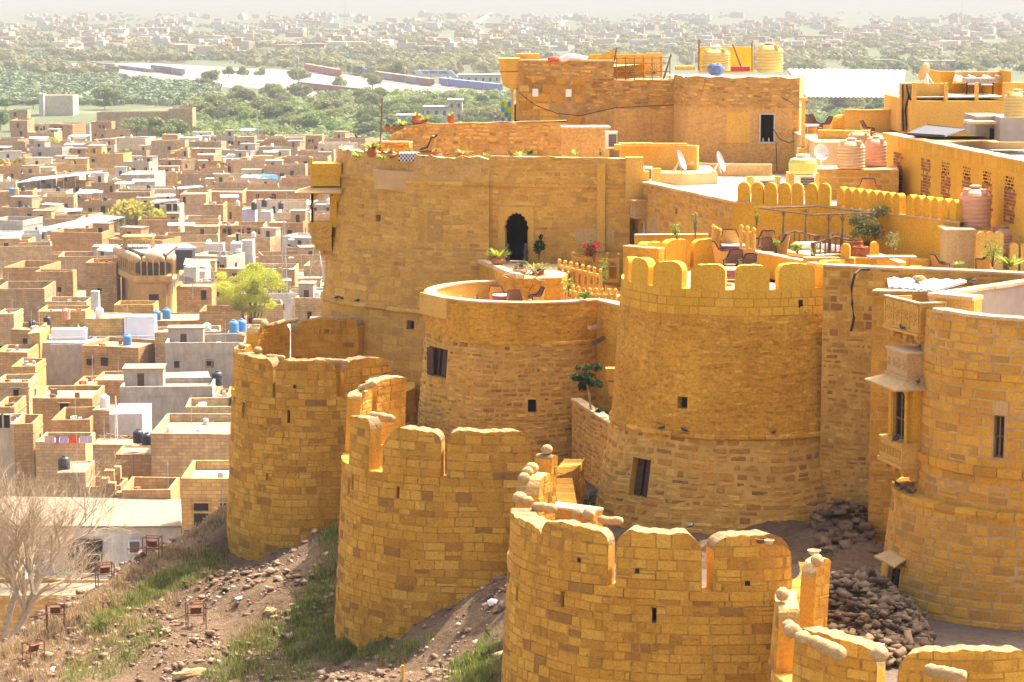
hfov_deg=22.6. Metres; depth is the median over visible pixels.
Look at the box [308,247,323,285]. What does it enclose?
radio mast
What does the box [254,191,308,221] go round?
house
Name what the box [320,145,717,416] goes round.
fort mansion
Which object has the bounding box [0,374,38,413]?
house
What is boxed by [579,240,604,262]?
bougainvillea
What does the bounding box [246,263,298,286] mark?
house
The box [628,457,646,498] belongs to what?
window
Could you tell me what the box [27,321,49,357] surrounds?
house
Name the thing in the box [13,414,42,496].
house
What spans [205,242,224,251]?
house
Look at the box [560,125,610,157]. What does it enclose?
stair hut
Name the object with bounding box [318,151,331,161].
house
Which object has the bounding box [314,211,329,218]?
house
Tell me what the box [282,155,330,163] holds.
house
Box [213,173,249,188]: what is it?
house
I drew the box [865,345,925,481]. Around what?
carved bay balcony
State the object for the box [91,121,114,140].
house
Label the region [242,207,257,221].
house
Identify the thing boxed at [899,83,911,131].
stone pillar
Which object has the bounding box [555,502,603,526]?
stub wall
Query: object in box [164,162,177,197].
house
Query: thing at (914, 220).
battlement wall
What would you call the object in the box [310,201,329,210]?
house
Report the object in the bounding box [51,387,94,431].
house
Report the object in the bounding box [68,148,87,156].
house
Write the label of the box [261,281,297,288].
house
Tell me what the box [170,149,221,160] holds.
house
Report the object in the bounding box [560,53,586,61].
bedding roll
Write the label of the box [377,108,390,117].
tree
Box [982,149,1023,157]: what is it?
hidden roof ground
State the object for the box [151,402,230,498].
house
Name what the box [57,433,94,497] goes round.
house
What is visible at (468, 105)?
tree
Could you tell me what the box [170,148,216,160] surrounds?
house
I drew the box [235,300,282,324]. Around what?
house
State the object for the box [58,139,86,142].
house
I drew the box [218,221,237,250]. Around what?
house
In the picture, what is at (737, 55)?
pole
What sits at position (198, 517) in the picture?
window
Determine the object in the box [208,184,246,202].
house
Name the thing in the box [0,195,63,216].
house
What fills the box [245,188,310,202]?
house
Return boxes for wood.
[0,11,1023,74]
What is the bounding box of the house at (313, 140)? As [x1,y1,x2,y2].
[303,133,323,148]
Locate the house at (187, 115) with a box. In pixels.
[168,107,195,134]
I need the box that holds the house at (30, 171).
[21,165,56,185]
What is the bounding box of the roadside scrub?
[181,82,910,139]
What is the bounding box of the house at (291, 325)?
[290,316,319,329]
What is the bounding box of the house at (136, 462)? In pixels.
[115,446,151,480]
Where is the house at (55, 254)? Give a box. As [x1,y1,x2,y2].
[52,244,92,260]
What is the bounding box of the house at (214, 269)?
[202,259,225,278]
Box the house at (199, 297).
[176,282,216,312]
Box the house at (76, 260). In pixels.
[58,244,117,288]
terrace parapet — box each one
[817,130,869,138]
[844,109,896,131]
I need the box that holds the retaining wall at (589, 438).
[571,398,609,488]
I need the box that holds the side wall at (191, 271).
[184,266,198,281]
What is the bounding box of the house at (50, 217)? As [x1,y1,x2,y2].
[32,209,85,234]
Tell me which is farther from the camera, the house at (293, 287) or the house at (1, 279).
the house at (1, 279)
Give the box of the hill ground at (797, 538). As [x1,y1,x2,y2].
[0,506,884,681]
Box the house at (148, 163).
[123,156,157,170]
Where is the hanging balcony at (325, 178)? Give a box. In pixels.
[294,156,341,256]
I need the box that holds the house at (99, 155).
[85,144,131,167]
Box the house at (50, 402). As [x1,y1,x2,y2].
[32,385,104,433]
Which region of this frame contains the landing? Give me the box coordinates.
[478,259,622,300]
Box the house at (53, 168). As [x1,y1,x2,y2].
[40,166,85,180]
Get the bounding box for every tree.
[0,97,11,109]
[0,110,10,130]
[0,156,26,164]
[0,444,149,640]
[0,475,112,593]
[26,97,38,108]
[42,137,60,142]
[92,85,120,98]
[96,97,112,109]
[105,198,154,227]
[111,89,130,104]
[118,117,148,136]
[118,148,133,154]
[136,208,166,221]
[146,116,175,136]
[165,118,190,133]
[179,100,196,106]
[188,97,200,101]
[191,102,212,111]
[198,78,212,82]
[200,69,221,80]
[201,93,232,105]
[203,105,228,117]
[206,99,228,110]
[213,128,234,139]
[213,260,287,324]
[221,66,235,76]
[225,102,244,116]
[228,84,247,92]
[228,87,258,100]
[228,110,250,122]
[231,98,244,102]
[231,105,259,117]
[236,66,249,74]
[246,96,276,109]
[248,127,281,136]
[253,67,265,75]
[253,99,274,109]
[258,89,268,96]
[259,102,285,117]
[260,82,286,93]
[266,87,286,97]
[273,92,291,98]
[275,95,291,102]
[277,116,299,126]
[280,104,295,116]
[280,114,297,119]
[285,67,311,81]
[286,83,313,96]
[289,108,308,115]
[295,109,325,127]
[314,99,334,109]
[316,98,345,107]
[317,96,344,103]
[319,93,341,98]
[320,119,344,129]
[321,114,329,121]
[323,108,343,117]
[325,90,341,95]
[331,76,347,85]
[341,98,353,104]
[343,104,363,114]
[352,88,372,96]
[352,113,375,128]
[352,119,385,134]
[353,92,384,105]
[356,104,380,117]
[360,72,383,88]
[367,65,384,72]
[370,87,388,96]
[373,126,397,133]
[374,117,391,125]
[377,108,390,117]
[380,97,408,109]
[382,59,406,72]
[383,113,402,124]
[389,102,405,111]
[394,105,409,114]
[405,93,431,104]
[405,116,412,125]
[408,105,423,113]
[418,98,433,103]
[424,100,447,104]
[424,114,445,122]
[428,96,449,103]
[430,94,438,99]
[438,89,468,102]
[458,108,480,121]
[463,102,479,107]
[469,100,483,106]
[476,93,500,105]
[476,110,500,121]
[478,107,500,118]
[480,105,497,109]
[488,93,504,102]
[569,363,603,408]
[792,62,807,68]
[806,98,823,106]
[828,98,850,108]
[838,98,864,107]
[849,64,860,69]
[857,59,866,67]
[861,104,874,108]
[863,64,882,69]
[870,98,883,107]
[877,62,889,69]
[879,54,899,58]
[895,61,909,70]
[911,62,924,68]
[911,65,928,73]
[955,60,969,69]
[973,65,987,70]
[980,58,997,68]
[1013,63,1023,73]
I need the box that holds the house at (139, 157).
[132,154,142,159]
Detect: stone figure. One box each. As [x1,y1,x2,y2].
[505,243,509,260]
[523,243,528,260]
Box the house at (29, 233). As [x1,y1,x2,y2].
[0,230,41,241]
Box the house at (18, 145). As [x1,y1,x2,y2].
[0,141,24,151]
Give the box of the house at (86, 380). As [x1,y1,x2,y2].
[74,357,102,384]
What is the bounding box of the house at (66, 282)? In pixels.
[35,259,76,296]
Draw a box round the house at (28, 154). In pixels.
[22,153,33,156]
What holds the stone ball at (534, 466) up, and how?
on the bastion at (655, 611)
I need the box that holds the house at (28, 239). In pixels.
[19,237,35,241]
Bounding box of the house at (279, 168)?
[264,160,307,177]
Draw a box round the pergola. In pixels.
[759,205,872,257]
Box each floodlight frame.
[12,639,44,662]
[29,601,64,629]
[81,561,114,587]
[127,535,162,561]
[169,600,206,628]
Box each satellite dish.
[672,150,693,171]
[712,151,732,172]
[814,143,828,164]
[913,63,933,83]
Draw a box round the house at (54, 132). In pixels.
[27,128,61,143]
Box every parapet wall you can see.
[596,299,619,411]
[619,145,698,169]
[699,163,771,176]
[927,279,1023,315]
[933,292,982,312]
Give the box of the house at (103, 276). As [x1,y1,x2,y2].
[85,242,121,311]
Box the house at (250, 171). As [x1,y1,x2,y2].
[228,168,263,181]
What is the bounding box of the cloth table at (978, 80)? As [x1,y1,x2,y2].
[962,78,995,94]
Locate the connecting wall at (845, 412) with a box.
[820,263,1023,516]
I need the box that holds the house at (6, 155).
[0,151,26,161]
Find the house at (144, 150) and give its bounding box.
[129,145,152,159]
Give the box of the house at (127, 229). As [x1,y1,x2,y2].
[109,225,180,244]
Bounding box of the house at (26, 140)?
[0,138,28,147]
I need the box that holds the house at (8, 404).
[0,396,26,413]
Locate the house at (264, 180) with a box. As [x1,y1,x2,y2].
[249,177,274,183]
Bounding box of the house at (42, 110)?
[39,93,45,115]
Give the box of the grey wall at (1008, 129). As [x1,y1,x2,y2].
[987,114,1023,141]
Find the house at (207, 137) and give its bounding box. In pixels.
[196,134,209,139]
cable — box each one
[902,85,903,130]
[904,85,908,129]
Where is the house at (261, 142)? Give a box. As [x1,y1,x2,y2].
[256,139,263,145]
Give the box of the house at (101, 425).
[92,388,114,437]
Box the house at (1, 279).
[0,260,2,284]
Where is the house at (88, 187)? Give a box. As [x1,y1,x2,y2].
[73,185,91,197]
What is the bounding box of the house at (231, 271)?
[198,267,246,304]
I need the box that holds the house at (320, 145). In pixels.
[318,141,339,148]
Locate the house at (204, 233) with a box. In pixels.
[164,224,219,241]
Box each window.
[0,414,2,429]
[1,414,11,429]
[10,387,20,395]
[11,388,19,395]
[20,337,27,343]
[56,286,62,291]
[58,402,70,411]
[86,358,94,365]
[98,356,108,366]
[100,206,105,212]
[153,203,160,209]
[165,203,171,210]
[172,203,177,210]
[172,360,180,368]
[190,502,210,511]
[191,512,209,526]
[199,289,207,299]
[203,360,214,367]
[204,358,212,366]
[227,226,231,234]
[286,229,292,233]
[306,310,312,317]
[375,215,380,221]
[407,320,413,329]
[430,346,445,378]
[528,400,536,412]
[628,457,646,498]
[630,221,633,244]
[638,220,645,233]
[677,396,686,408]
[760,115,773,141]
[889,567,900,585]
[993,415,1002,458]
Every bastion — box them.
[226,317,416,560]
[334,375,585,649]
[501,453,803,681]
[767,556,1023,681]
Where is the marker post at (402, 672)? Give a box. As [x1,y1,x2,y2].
[401,665,403,679]
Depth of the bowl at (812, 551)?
70.68 m
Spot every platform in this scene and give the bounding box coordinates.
[816,165,898,199]
[976,226,992,229]
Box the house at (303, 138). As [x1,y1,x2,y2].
[286,136,305,148]
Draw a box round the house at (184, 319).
[157,313,198,326]
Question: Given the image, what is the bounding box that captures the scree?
[0,505,506,681]
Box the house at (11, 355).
[0,344,38,376]
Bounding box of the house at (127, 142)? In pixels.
[115,136,155,151]
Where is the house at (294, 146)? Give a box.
[259,140,302,155]
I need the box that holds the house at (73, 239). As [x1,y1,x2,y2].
[50,222,114,250]
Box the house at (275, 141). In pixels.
[264,138,285,144]
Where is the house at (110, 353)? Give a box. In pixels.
[81,317,154,376]
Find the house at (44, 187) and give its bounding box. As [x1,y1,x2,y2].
[25,185,61,189]
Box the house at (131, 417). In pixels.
[109,403,151,434]
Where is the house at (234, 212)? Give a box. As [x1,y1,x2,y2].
[227,203,250,221]
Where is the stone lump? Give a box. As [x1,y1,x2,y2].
[912,275,925,281]
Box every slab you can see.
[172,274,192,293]
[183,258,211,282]
[614,144,620,149]
[618,142,651,145]
[652,143,686,146]
[661,173,682,182]
[675,66,694,69]
[963,120,996,123]
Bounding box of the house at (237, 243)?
[230,225,242,251]
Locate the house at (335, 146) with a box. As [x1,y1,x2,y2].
[322,142,357,157]
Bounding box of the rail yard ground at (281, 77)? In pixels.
[72,63,506,98]
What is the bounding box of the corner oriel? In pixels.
[498,57,519,119]
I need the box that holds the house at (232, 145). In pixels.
[228,141,247,148]
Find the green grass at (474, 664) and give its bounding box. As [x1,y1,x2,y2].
[53,522,502,681]
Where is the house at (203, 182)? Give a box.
[200,177,233,190]
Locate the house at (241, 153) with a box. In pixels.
[230,150,248,157]
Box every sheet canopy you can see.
[1,231,23,235]
[17,172,95,188]
[46,215,124,240]
[56,208,81,213]
[68,170,102,180]
[75,190,97,197]
[97,244,120,257]
[152,199,176,204]
[165,371,209,376]
[177,185,202,198]
[177,243,195,247]
[261,174,277,182]
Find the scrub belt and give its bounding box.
[0,48,515,105]
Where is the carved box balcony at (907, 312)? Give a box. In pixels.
[883,294,947,345]
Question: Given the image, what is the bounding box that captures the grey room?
[963,113,994,135]
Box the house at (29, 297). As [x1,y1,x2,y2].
[0,279,55,321]
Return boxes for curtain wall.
[556,478,576,503]
[787,581,800,600]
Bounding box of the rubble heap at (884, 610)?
[827,567,936,666]
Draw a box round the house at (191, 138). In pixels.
[179,136,201,145]
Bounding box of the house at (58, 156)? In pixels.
[55,155,78,158]
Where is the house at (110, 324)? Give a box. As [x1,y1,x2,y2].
[85,312,131,337]
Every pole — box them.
[115,396,117,438]
[379,98,382,149]
[663,54,671,78]
[698,39,699,69]
[732,44,742,71]
[751,41,752,70]
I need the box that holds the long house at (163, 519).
[0,496,181,578]
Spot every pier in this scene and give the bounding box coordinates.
[91,290,99,309]
[868,259,876,264]
[906,259,914,266]
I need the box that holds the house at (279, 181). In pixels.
[275,178,281,187]
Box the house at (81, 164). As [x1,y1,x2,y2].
[41,157,89,179]
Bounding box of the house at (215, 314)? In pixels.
[199,305,246,333]
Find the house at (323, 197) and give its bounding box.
[319,194,330,200]
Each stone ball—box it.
[237,332,244,338]
[238,343,245,348]
[253,347,261,352]
[260,320,268,328]
[512,491,526,504]
[518,473,529,482]
[522,467,532,475]
[522,496,532,505]
[525,462,538,472]
[541,444,552,454]
[572,507,582,517]
[582,507,594,520]
[775,587,788,600]
[782,620,793,628]
[783,622,801,638]
[794,630,811,643]
[811,554,823,566]
[870,645,888,661]
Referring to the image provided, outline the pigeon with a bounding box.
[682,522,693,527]
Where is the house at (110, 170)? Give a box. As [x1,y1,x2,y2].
[90,168,130,173]
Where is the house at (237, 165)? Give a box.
[231,159,271,172]
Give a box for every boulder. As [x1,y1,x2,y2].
[171,667,205,679]
[263,607,276,615]
[487,598,497,605]
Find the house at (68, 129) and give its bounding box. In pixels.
[50,122,85,138]
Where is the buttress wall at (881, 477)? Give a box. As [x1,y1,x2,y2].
[868,288,930,543]
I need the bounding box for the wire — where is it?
[519,92,668,115]
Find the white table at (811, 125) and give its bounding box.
[805,124,818,133]
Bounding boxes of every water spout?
[587,324,601,329]
[590,336,604,344]
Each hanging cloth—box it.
[44,435,54,442]
[60,435,67,442]
[68,435,78,442]
[80,435,91,442]
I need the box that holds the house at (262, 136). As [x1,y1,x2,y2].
[236,134,267,142]
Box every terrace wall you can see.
[623,245,664,308]
[634,233,708,244]
[755,250,817,285]
[803,243,854,263]
[850,256,930,266]
[877,253,905,265]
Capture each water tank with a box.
[9,187,13,193]
[14,187,18,193]
[28,319,35,327]
[43,315,50,325]
[58,455,70,470]
[61,308,69,319]
[95,307,103,317]
[99,394,109,407]
[123,333,131,344]
[133,429,142,443]
[142,432,150,445]
[153,309,160,319]
[162,307,170,318]
[203,322,210,330]
[211,370,222,385]
[229,319,238,332]
[238,318,246,331]
[251,201,256,209]
[261,198,267,206]
[278,201,283,208]
[314,291,320,297]
[701,46,729,70]
[756,42,782,71]
[837,138,864,168]
[848,131,869,143]
[864,135,886,166]
[959,185,990,228]
[990,225,1011,253]
[1003,89,1023,117]
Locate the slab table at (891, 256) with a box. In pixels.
[866,255,916,258]
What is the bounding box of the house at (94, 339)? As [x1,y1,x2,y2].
[88,337,154,342]
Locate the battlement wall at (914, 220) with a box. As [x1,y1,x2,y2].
[732,181,963,265]
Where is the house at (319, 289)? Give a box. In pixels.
[316,287,322,291]
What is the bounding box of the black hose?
[850,268,869,331]
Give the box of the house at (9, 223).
[0,216,42,230]
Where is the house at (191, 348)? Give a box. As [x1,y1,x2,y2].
[165,320,245,388]
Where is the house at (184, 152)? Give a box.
[180,147,189,157]
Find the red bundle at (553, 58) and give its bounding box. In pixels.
[548,56,559,61]
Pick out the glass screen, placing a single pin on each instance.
(505, 111)
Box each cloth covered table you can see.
[721,243,744,249]
[725,267,735,276]
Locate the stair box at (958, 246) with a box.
[940,229,974,268]
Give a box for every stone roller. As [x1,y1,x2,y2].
[252,318,266,323]
[265,354,284,359]
[274,317,298,325]
[323,358,349,364]
[357,380,376,390]
[368,411,394,422]
[532,502,557,513]
[597,515,622,524]
[808,635,846,660]
[924,663,966,681]
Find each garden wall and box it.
[376,140,412,153]
[388,120,567,157]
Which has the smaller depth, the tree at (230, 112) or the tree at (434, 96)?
the tree at (230, 112)
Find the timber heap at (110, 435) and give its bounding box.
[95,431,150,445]
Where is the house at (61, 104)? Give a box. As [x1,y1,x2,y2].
[45,94,78,115]
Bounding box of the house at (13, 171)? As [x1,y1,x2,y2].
[0,164,32,178]
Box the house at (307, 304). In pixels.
[294,281,321,319]
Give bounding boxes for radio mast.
[281,220,293,294]
[294,41,299,81]
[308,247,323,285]
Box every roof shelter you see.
[39,227,56,233]
[43,203,63,204]
[64,143,84,145]
[69,134,89,141]
[86,191,102,200]
[115,181,135,191]
[132,179,155,188]
[155,194,175,202]
[168,222,194,234]
[198,153,218,161]
[220,195,238,200]
[240,129,254,134]
[241,175,260,183]
[263,150,277,155]
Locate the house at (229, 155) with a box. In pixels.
[226,153,234,157]
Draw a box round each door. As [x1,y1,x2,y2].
[137,373,143,385]
[180,334,186,341]
[304,290,308,297]
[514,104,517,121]
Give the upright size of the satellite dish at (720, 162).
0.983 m
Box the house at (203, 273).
[182,267,210,278]
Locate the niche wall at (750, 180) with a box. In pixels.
[746,176,780,192]
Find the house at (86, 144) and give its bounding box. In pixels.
[66,134,102,147]
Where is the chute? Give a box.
[605,367,614,395]
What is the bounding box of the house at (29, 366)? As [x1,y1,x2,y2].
[11,358,46,391]
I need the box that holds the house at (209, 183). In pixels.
[206,178,213,190]
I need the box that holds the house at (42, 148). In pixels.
[30,140,72,158]
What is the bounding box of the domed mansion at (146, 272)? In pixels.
[113,234,183,312]
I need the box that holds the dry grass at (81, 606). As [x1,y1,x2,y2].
[0,501,279,681]
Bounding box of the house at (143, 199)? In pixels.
[115,193,156,231]
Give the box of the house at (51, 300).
[44,284,90,305]
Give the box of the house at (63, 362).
[43,334,93,384]
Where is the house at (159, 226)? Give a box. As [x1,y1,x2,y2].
[138,212,180,235]
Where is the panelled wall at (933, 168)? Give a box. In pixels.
[882,132,1023,270]
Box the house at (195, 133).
[193,131,213,135]
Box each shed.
[51,327,87,339]
[124,314,156,338]
[175,248,194,269]
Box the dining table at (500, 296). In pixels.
[492,293,506,300]
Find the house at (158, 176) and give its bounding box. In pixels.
[120,170,165,188]
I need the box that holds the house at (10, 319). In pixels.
[0,308,23,347]
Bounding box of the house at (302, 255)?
[258,245,324,268]
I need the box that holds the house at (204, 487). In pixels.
[181,460,228,533]
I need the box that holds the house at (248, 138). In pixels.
[237,135,256,144]
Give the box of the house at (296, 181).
[282,176,310,187]
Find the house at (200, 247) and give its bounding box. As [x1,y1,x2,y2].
[181,242,205,253]
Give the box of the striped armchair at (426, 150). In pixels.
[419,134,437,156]
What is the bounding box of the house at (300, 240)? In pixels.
[286,236,326,260]
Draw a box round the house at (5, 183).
[0,174,21,188]
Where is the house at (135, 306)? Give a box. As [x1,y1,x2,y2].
[114,300,158,313]
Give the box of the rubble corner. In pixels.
[807,499,881,560]
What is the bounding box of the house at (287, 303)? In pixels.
[253,278,292,318]
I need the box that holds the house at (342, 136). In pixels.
[329,131,373,150]
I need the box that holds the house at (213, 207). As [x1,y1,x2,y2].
[203,201,227,221]
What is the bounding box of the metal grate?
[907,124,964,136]
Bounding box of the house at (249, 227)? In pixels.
[233,222,266,233]
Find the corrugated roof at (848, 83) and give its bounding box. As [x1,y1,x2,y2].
[788,68,905,113]
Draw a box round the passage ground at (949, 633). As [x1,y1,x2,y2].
[415,420,1023,681]
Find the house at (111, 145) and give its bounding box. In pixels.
[91,138,116,151]
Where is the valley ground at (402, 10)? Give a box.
[0,0,1023,317]
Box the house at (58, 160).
[53,159,64,161]
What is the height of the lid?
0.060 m
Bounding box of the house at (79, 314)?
[38,305,93,333]
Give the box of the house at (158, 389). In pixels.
[120,363,216,430]
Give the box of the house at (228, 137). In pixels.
[210,129,233,148]
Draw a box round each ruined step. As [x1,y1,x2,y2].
[101,477,109,489]
[104,469,114,480]
[108,481,116,495]
[114,465,121,478]
[116,490,121,497]
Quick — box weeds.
[582,491,597,504]
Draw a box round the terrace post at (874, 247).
[870,241,878,254]
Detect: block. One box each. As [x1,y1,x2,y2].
[652,168,660,181]
[976,231,986,257]
[986,231,994,269]
[994,231,1003,269]
[1008,242,1018,270]
[1019,243,1023,270]
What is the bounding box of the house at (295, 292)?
[291,276,321,316]
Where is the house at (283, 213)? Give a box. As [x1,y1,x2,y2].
[277,209,310,221]
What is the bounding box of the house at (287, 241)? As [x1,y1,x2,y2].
[283,233,310,250]
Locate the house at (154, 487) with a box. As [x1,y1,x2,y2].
[122,462,179,498]
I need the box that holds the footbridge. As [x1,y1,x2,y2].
[412,70,457,78]
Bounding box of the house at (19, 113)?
[9,109,30,131]
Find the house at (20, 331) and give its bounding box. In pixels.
[11,318,46,343]
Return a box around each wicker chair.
[489,285,506,299]
[506,289,523,300]
[528,286,545,300]
[711,240,729,264]
[721,228,738,243]
[723,249,743,278]
[736,253,756,266]
[755,230,774,249]
[758,237,776,252]
[774,233,790,254]
[805,114,818,133]
[817,116,832,131]
[858,178,876,190]
[859,120,875,135]
[930,253,950,267]
[975,249,996,269]
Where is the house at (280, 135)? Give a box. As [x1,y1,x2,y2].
[274,134,303,137]
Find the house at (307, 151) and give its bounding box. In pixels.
[297,148,335,161]
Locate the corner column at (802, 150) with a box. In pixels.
[797,97,808,153]
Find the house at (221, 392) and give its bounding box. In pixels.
[216,389,228,396]
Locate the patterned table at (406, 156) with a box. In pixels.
[399,152,419,160]
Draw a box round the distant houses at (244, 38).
[0,11,1023,55]
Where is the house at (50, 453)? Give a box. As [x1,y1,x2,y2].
[35,432,95,496]
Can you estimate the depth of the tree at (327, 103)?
1203.21 m
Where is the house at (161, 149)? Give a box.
[151,139,187,158]
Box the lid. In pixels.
[937,225,975,230]
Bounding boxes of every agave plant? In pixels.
[351,151,363,157]
[360,141,383,147]
[376,153,388,159]
[396,119,410,124]
[421,113,430,120]
[454,149,468,153]
[485,247,510,256]
[514,151,526,155]
[524,261,551,271]
[525,149,534,154]
[595,148,607,155]
[809,243,817,256]
[995,253,1023,266]
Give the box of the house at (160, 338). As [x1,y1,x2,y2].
[155,325,220,370]
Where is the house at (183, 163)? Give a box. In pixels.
[158,157,200,169]
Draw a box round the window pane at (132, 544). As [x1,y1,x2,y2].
[129,542,139,552]
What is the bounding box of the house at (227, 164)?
[196,161,230,172]
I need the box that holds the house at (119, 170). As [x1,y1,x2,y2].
[88,164,127,179]
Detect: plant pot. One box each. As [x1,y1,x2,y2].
[367,148,376,156]
[384,126,390,131]
[385,152,394,158]
[390,126,397,130]
[397,124,407,129]
[411,116,422,124]
[431,151,441,155]
[447,116,454,122]
[491,256,505,264]
[513,266,526,273]
[532,271,544,274]
[844,240,862,255]
[851,246,867,256]
[860,246,869,256]
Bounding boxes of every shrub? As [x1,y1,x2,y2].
[533,233,545,259]
[562,276,573,296]
[577,291,590,299]
[599,256,607,290]
[669,222,682,239]
[692,212,697,238]
[753,205,760,227]
[773,240,780,248]
[789,243,803,253]
[846,205,892,245]
[886,231,899,254]
[983,240,1005,266]
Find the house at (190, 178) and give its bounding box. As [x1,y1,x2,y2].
[181,171,223,192]
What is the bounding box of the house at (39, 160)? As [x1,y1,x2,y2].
[27,157,64,164]
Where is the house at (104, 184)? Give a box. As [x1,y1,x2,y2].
[91,172,125,197]
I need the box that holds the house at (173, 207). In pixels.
[151,202,184,231]
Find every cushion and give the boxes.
[953,75,962,81]
[994,75,1001,81]
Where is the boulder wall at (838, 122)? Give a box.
[831,115,844,129]
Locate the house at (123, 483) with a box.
[85,476,127,497]
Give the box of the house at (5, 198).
[0,188,36,206]
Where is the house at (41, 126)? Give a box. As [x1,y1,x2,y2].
[34,123,90,140]
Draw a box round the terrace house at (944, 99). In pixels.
[884,69,1023,135]
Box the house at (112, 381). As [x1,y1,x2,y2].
[94,366,166,404]
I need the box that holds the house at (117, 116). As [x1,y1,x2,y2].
[97,111,168,135]
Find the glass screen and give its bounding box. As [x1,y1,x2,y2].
[501,101,510,121]
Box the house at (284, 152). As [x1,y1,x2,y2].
[273,149,290,155]
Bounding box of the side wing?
[624,174,836,244]
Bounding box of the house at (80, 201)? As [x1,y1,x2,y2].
[40,198,93,211]
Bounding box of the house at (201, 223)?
[188,212,220,231]
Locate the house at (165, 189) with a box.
[127,186,175,201]
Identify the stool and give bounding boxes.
[981,84,992,94]
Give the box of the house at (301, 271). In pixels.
[299,266,303,275]
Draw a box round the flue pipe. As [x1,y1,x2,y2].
[690,52,695,64]
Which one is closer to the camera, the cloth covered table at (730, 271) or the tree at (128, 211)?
the cloth covered table at (730, 271)
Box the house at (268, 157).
[240,156,285,159]
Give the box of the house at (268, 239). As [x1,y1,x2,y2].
[226,227,281,253]
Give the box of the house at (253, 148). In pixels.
[222,143,259,155]
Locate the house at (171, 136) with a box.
[162,133,180,139]
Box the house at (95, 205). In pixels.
[83,199,120,229]
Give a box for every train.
[88,61,153,71]
[151,65,184,74]
[297,82,368,91]
[304,63,340,75]
[368,71,433,85]
[439,78,502,90]
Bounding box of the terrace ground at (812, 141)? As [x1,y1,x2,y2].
[793,129,1023,164]
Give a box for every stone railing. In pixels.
[557,259,601,293]
[560,281,585,299]
[571,251,620,282]
[582,287,616,300]
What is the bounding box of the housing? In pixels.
[786,171,818,195]
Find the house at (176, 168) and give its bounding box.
[158,166,198,181]
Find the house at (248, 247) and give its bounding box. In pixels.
[241,239,254,266]
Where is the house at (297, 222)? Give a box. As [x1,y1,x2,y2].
[269,209,307,250]
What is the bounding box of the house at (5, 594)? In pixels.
[0,578,106,641]
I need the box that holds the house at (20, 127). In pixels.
[10,118,33,137]
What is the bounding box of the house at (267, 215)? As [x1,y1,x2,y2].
[261,209,272,226]
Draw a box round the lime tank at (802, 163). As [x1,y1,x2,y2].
[789,154,816,173]
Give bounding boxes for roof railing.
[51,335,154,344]
[615,57,669,79]
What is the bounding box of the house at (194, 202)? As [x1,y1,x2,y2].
[180,190,211,214]
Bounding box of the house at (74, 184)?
[57,174,94,191]
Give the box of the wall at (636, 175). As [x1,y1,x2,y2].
[625,157,648,206]
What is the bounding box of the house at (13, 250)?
[0,230,52,274]
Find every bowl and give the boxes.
[755,537,765,543]
[764,539,773,544]
[808,548,820,554]
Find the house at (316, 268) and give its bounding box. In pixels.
[303,261,325,278]
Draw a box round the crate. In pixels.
[731,66,749,70]
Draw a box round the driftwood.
[499,263,549,283]
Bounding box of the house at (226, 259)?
[195,237,244,267]
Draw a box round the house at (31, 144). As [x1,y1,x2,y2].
[26,138,65,151]
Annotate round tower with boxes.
[417,280,619,465]
[595,238,845,535]
[874,307,1023,630]
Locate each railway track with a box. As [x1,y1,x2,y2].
[123,73,258,88]
[154,72,310,91]
[233,67,485,91]
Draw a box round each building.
[106,29,128,34]
[132,27,169,33]
[301,43,325,49]
[396,114,420,121]
[423,105,448,122]
[447,98,463,121]
[457,74,500,83]
[873,59,892,63]
[919,60,956,70]
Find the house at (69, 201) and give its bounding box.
[42,193,77,211]
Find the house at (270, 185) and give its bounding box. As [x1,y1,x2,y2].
[249,183,278,187]
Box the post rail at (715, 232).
[711,224,755,252]
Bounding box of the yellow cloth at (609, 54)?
[587,49,616,59]
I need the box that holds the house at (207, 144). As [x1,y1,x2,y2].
[189,140,225,148]
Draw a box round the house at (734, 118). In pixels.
[518,58,803,173]
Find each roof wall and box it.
[517,53,538,59]
[589,54,645,76]
[646,53,662,75]
[698,47,701,70]
[699,47,753,71]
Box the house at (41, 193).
[37,189,72,198]
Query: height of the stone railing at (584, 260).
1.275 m
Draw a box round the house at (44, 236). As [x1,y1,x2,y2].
[42,230,49,241]
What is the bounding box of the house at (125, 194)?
[112,186,154,202]
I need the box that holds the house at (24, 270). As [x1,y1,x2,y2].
[3,260,60,282]
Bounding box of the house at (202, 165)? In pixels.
[197,160,227,172]
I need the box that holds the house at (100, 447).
[93,419,136,476]
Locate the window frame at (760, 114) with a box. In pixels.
[758,113,775,143]
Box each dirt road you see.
[473,12,494,25]
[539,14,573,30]
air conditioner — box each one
[605,131,617,148]
[643,166,651,180]
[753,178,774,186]
[793,174,814,192]
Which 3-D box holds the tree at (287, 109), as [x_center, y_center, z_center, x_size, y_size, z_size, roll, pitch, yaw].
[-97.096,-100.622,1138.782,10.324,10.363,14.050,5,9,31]
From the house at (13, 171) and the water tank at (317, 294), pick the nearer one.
the water tank at (317, 294)
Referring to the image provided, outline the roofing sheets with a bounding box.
[887,277,966,291]
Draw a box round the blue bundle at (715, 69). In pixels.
[707,63,724,75]
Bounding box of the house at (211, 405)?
[185,397,230,412]
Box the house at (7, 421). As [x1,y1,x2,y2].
[0,408,25,494]
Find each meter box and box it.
[532,89,537,95]
[566,89,571,96]
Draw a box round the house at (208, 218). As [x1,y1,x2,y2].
[185,215,219,231]
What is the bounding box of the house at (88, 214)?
[56,212,102,227]
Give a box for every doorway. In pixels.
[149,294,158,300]
[498,206,533,261]
[989,128,993,139]
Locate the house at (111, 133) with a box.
[105,129,129,138]

